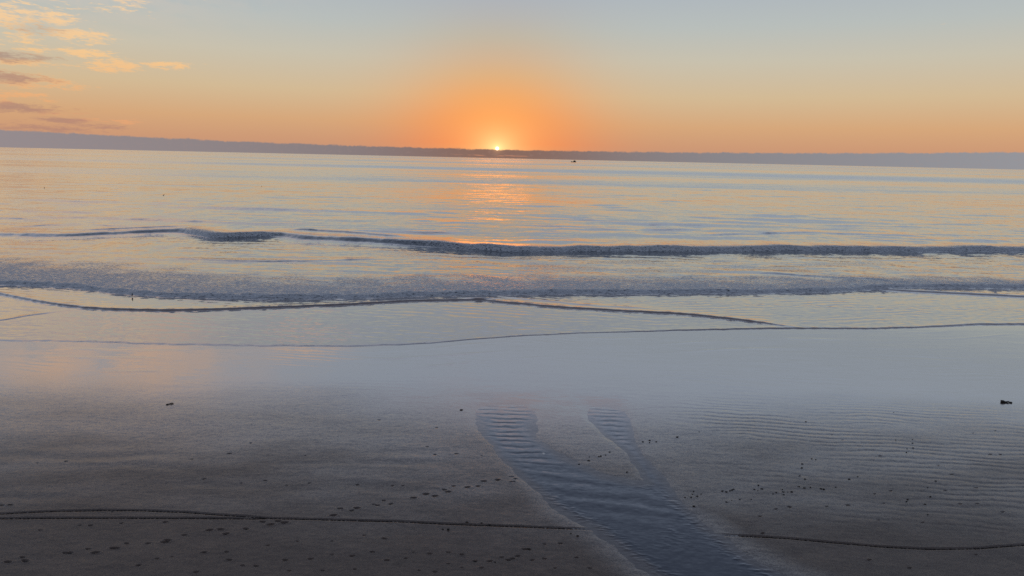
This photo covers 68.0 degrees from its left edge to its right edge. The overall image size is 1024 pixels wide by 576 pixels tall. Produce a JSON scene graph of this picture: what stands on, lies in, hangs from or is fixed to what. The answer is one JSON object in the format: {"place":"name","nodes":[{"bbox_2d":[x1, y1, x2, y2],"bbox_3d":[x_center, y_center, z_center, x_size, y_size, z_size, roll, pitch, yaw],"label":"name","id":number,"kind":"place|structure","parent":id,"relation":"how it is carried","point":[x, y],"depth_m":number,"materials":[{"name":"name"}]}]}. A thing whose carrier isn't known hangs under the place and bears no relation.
{"place":"outdoors","nodes":[
{"label":"outdoors","id":0,"kind":"place"},
{"bbox_2d":[0,325,1023,575],"bbox_3d":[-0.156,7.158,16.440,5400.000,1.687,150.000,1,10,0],"label":"beach sand","id":1,"kind":"structure","parent":0,"point":[110,443],"depth_m":23.74,"materials":[{"name":"grey sand"}]},
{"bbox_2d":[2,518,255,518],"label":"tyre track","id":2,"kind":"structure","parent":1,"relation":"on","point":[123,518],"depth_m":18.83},
{"bbox_2d":[0,510,575,528],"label":"tyre track","id":3,"kind":"structure","parent":1,"relation":"on","point":[296,519],"depth_m":18.98,"materials":[{"name":"black sand"}]},
{"bbox_2d":[725,535,1023,549],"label":"tyre track","id":4,"kind":"structure","parent":1,"relation":"on","point":[879,546],"depth_m":18.32,"materials":[{"name":"black sand"}]},
{"bbox_2d":[0,147,1023,346],"bbox_3d":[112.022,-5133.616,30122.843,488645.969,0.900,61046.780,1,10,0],"label":"sea","id":5,"kind":"structure","parent":0,"point":[294,250],"depth_m":75.09,"materials":[{"name":"liquid"}]},
{"bbox_2d":[0,0,1023,169],"label":"sky","id":6,"kind":"structure","parent":0,"point":[883,83],"materials":[{"name":"orange"}]},
{"bbox_2d":[474,405,786,575],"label":"stream water","id":7,"kind":"structure","parent":0,"point":[650,524],"depth_m":20.41,"materials":[{"name":"grey liquid"}]}
]}

